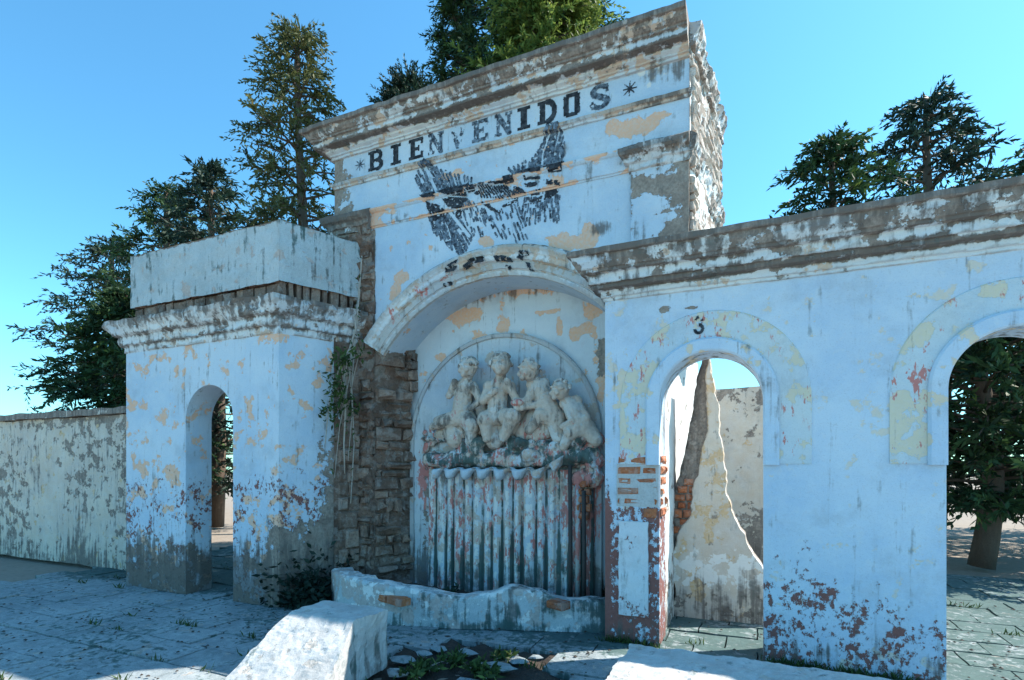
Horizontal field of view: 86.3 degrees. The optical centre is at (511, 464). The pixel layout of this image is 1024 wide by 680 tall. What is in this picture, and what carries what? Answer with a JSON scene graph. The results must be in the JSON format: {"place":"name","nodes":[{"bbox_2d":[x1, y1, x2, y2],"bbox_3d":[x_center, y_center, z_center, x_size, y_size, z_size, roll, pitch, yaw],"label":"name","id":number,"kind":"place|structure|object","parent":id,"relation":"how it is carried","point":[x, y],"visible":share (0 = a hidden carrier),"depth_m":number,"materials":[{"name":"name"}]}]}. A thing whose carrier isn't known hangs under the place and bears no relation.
{"place":"outdoors","nodes":[
{"label":"outdoors","id":0,"kind":"place"},
{"bbox_2d":[202,616,559,679],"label":"soil","id":1,"kind":"structure","parent":0,"point":[522,671],"depth_m":4.24,"materials":[{"name":"brown soil"}]},
{"bbox_2d":[387,668,406,677],"bbox_3d":[-0.839,1.536,4.048,0.162,0.056,0.147,0,0,-17],"label":"rubble stone","id":2,"kind":"object","parent":1,"relation":"on","point":[392,672],"visible":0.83,"depth_m":4.01,"materials":[{"name":"grey stone"}]},
{"bbox_2d":[389,655,415,663],"bbox_3d":[-0.861,1.538,4.313,0.180,0.050,0.176,0,0,-25],"label":"rubble stone","id":3,"kind":"object","parent":1,"relation":"on","point":[402,659],"visible":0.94,"depth_m":4.27,"materials":[{"name":"grey stone"}]},
{"bbox_2d":[393,658,430,679],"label":"weed","id":4,"kind":"object","parent":1,"relation":"on","point":[413,674],"visible":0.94,"depth_m":3.96,"materials":[{"name":"green plant"}]},
{"bbox_2d":[416,650,432,656],"bbox_3d":[-0.715,1.534,4.450,0.119,0.039,0.126,0,0,-18],"label":"rubble stone","id":5,"kind":"object","parent":1,"relation":"on","point":[422,653],"visible":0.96,"depth_m":4.42,"materials":[{"name":"grey stone"}]},
{"bbox_2d":[408,653,448,677],"bbox_3d":[-0.605,1.516,4.121,0.336,0.164,0.260,0,0,-15],"label":"weed","id":6,"kind":"object","parent":1,"relation":"on","point":[426,665],"visible":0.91,"depth_m":4.10,"materials":[{"name":"green plant"}]},
{"bbox_2d":[430,645,446,652],"bbox_3d":[-0.604,1.537,4.567,0.145,0.035,0.120,0,0,24],"label":"rubble stone","id":7,"kind":"object","parent":1,"relation":"on","point":[436,648],"visible":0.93,"depth_m":4.54,"materials":[{"name":"grey stone"}]},
{"bbox_2d":[437,642,469,669],"bbox_3d":[-0.449,1.509,4.295,0.262,0.174,0.301,0,0,24],"label":"weed","id":8,"kind":"object","parent":1,"relation":"on","point":[456,657],"visible":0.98,"depth_m":4.25,"materials":[{"name":"green plant"}]},
{"bbox_2d":[459,648,477,656],"bbox_3d":[-0.354,1.537,4.482,0.178,0.042,0.115,0,0,24],"label":"rubble stone","id":9,"kind":"object","parent":1,"relation":"on","point":[470,652],"visible":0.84,"depth_m":4.46,"materials":[{"name":"grey stone"}]},
{"bbox_2d":[458,652,504,679],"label":"weed","id":10,"kind":"object","parent":1,"relation":"on","point":[485,671],"visible":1,"depth_m":4.03,"materials":[{"name":"green plant"}]},
{"bbox_2d":[487,661,516,672],"bbox_3d":[-0.087,1.540,4.158,0.294,0.061,0.158,0,0,24],"label":"rubble stone","id":11,"kind":"object","parent":1,"relation":"on","point":[506,667],"visible":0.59,"depth_m":4.11,"materials":[{"name":"grey stone"}]},
{"bbox_2d":[490,645,519,663],"bbox_3d":[-0.061,1.524,4.361,0.247,0.177,0.266,0,0,-2],"label":"weed","id":12,"kind":"object","parent":1,"relation":"on","point":[498,654],"visible":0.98,"depth_m":4.34,"materials":[{"name":"green plant"}]},
{"bbox_2d":[509,656,528,664],"bbox_3d":[0.058,1.539,4.298,0.161,0.043,0.128,0,0,8],"label":"rubble stone","id":13,"kind":"object","parent":1,"relation":"on","point":[514,660],"visible":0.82,"depth_m":4.27,"materials":[{"name":"grey stone"}]},
{"bbox_2d":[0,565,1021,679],"bbox_3d":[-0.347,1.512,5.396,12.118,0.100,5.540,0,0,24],"label":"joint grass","id":14,"kind":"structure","parent":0,"point":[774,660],"depth_m":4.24,"materials":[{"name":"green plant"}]},
{"bbox_2d":[0,545,1023,679],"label":"pavement","id":15,"kind":"structure","parent":0,"point":[98,596],"depth_m":4.98,"materials":[{"name":"grey stone"}]},
{"bbox_2d":[102,219,367,607],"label":"ruined wing","id":16,"kind":"structure","parent":15,"relation":"on","point":[255,324],"depth_m":6.31,"materials":[{"name":"white paint"}]},
{"bbox_2d":[317,256,370,502],"bbox_3d":[-1.875,-1.000,6.178,0.649,2.887,0.487,0,0,24],"label":"climbing vine","id":17,"kind":"object","parent":16,"relation":"attached to","point":[344,360],"visible":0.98,"depth_m":6.21,"materials":[{"name":"green plant"}]},
{"bbox_2d":[343,300,359,473],"bbox_3d":[-1.852,-0.922,6.334,0.218,2.040,0.094,0,0,-45],"label":"hanging root","id":18,"kind":"object","parent":16,"relation":"hanging from","point":[354,332],"visible":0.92,"depth_m":6.29,"materials":[{"name":"brown plant"}]},
{"bbox_2d":[219,12,346,291],"bbox_3d":[-3.987,-3.766,11.042,4.299,10.657,4.041,0,0,24],"label":"olive conifer","id":19,"kind":"object","parent":15,"relation":"on","point":[298,44],"visible":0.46,"depth_m":10.69,"materials":[{"name":"green plant"}]},
{"bbox_2d":[224,600,387,679],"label":"stone block","id":20,"kind":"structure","parent":15,"relation":"on","point":[316,641],"depth_m":3.81,"materials":[{"name":"concrete"}]},
{"bbox_2d":[331,567,604,632],"bbox_3d":[-0.521,1.344,5.606,3.117,0.412,1.342,0,0,24],"label":"fountain basin","id":21,"kind":"object","parent":15,"relation":"on","point":[514,606],"visible":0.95,"depth_m":5.17,"materials":[{"name":"pale blue plaster"},{"name":"red brick"}]},
{"bbox_2d":[443,582,460,592],"bbox_3d":[-0.625,1.354,5.717,0.199,0.225,0.298,0,0,-1],"label":"weed","id":22,"kind":"object","parent":21,"relation":"in","point":[456,587],"visible":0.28,"depth_m":5.72,"materials":[{"name":"green plant"}]},
{"bbox_2d":[0,561,1020,679],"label":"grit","id":23,"kind":"object","parent":15,"relation":"on","point":[993,664],"visible":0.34,"depth_m":4.85,"materials":[{"name":"stone"}]},
{"bbox_2d":[299,0,727,593],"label":"portal wall","id":24,"kind":"structure","parent":15,"relation":"on","point":[475,204],"depth_m":5.87,"materials":[{"name":"blue paint"}]},
{"bbox_2d":[410,332,604,596],"bbox_3d":[-0.180,0.018,6.105,2.486,3.065,0.467,0,0,24],"label":"fountain relief","id":25,"kind":"object","parent":24,"relation":"attached to","point":[507,441],"visible":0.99,"depth_m":6.02,"materials":[{"name":"paint"}]},
{"bbox_2d":[529,655,542,658],"bbox_3d":[0.198,1.535,4.371,0.123,0.029,0.082,0,0,24],"label":"rubble stone","id":26,"kind":"object","parent":15,"relation":"on","point":[535,657],"visible":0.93,"depth_m":4.35,"materials":[{"name":"white stone"}]},
{"bbox_2d":[447,0,625,73],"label":"cedar tree","id":27,"kind":"object","parent":15,"relation":"on","point":[542,31],"visible":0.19,"depth_m":9.38,"materials":[{"name":"green plant"}]},
{"bbox_2d":[673,359,762,624],"bbox_3d":[2.147,0.240,5.528,0.975,2.620,0.255,0,0,24],"label":"broken wall stub","id":28,"kind":"object","parent":15,"relation":"on","point":[718,570],"visible":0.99,"depth_m":5.47,"materials":[{"name":"white brick"}]},
{"bbox_2d":[716,386,762,563],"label":"cross wall","id":29,"kind":"structure","parent":15,"relation":"on","point":[741,421],"depth_m":7.38,"materials":[{"name":"white paint"}]},
{"bbox_2d":[606,643,890,679],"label":"stone block","id":30,"kind":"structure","parent":15,"relation":"on","point":[639,662],"depth_m":2.93,"materials":[{"name":"concrete"}]},
{"bbox_2d":[566,175,1023,679],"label":"side gateway","id":31,"kind":"object","parent":15,"relation":"on","point":[846,336],"visible":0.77,"depth_m":4.14,"materials":[{"name":"paint"}]},
{"bbox_2d":[0,475,1023,679],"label":"ground","id":32,"kind":"structure","parent":0,"point":[1010,560],"depth_m":9.51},
{"bbox_2d":[0,406,125,569],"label":"garden wall","id":33,"kind":"structure","parent":32,"relation":"on","point":[62,486],"depth_m":8.66,"materials":[{"name":"white paint"}]},
{"bbox_2d":[5,234,143,412],"bbox_3d":[-14.086,-3.414,19.383,5.855,9.970,6.274,0,0,-21],"label":"pine tree","id":34,"kind":"object","parent":32,"relation":"on","point":[93,250],"visible":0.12,"depth_m":18.61,"materials":[{"name":"green plant"}]},
{"bbox_2d":[17,275,232,483],"bbox_3d":[-8.131,-1.209,11.687,3.769,5.562,3.946,0,0,24],"label":"conifer tree","id":35,"kind":"object","parent":32,"relation":"on","point":[111,305],"visible":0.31,"depth_m":10.96,"materials":[{"name":"green plant"}]},
{"bbox_2d":[47,175,232,498],"bbox_3d":[-10.594,-3.714,16.773,5.496,10.564,6.123,0,0,24],"label":"conifer tree","id":36,"kind":"object","parent":32,"relation":"on","point":[156,199],"visible":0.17,"depth_m":16.18,"materials":[{"name":"green plant"}]},
{"bbox_2d":[107,155,263,527],"bbox_3d":[-7.505,-3.103,13.796,4.922,9.340,4.914,0,0,24],"label":"pine tree","id":37,"kind":"object","parent":32,"relation":"on","point":[210,172],"visible":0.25,"depth_m":13.54,"materials":[{"name":"green plant"}]},
{"bbox_2d":[251,531,358,609],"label":"dark undergrowth","id":38,"kind":"object","parent":32,"relation":"on","point":[304,595],"visible":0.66,"depth_m":5.92,"materials":[{"name":"green plant"}]},
{"bbox_2d":[366,53,435,102],"bbox_3d":[-2.562,-4.215,13.690,2.593,11.549,2.615,0,0,-37],"label":"pine tree","id":39,"kind":"object","parent":32,"relation":"on","point":[402,83],"visible":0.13,"depth_m":13.05,"materials":[{"name":"green plant"}]},
{"bbox_2d":[418,0,490,83],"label":"cypress tree","id":40,"kind":"object","parent":32,"relation":"on","point":[452,12],"visible":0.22,"depth_m":11.45,"materials":[{"name":"green plant"}]},
{"bbox_2d":[438,0,629,75],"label":"conifer tree","id":41,"kind":"object","parent":32,"relation":"on","point":[465,46],"visible":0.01,"depth_m":10.48,"materials":[{"name":"green plant"}]},
{"bbox_2d":[767,120,973,439],"bbox_3d":[7.073,-2.831,11.622,4.439,8.794,4.219,0,0,-2],"label":"conifer tree","id":42,"kind":"object","parent":32,"relation":"on","point":[840,144],"visible":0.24,"depth_m":11.36,"materials":[{"name":"green plant"}]},
{"bbox_2d":[858,74,1023,531],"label":"pine tree","id":43,"kind":"object","parent":32,"relation":"on","point":[955,130],"visible":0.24,"depth_m":11.90,"materials":[{"name":"green plant"}]},
{"bbox_2d":[946,337,1023,569],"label":"conifer tree","id":44,"kind":"object","parent":32,"relation":"on","point":[996,499],"visible":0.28,"depth_m":7.76,"materials":[{"name":"green plant"}]},
{"bbox_2d":[953,142,1023,486],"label":"conifer tree","id":45,"kind":"object","parent":32,"relation":"on","point":[1020,170],"visible":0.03,"depth_m":13.13,"materials":[{"name":"green plant"}]},
{"bbox_2d":[974,341,1023,527],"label":"pine tree","id":46,"kind":"object","parent":32,"relation":"on","point":[1016,384],"visible":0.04,"depth_m":9.50,"materials":[{"name":"green plant"}]},
{"bbox_2d":[0,0,1023,473],"label":"sky","id":47,"kind":"structure","parent":0,"point":[100,99],"materials":[{"name":"blue"}]}
]}

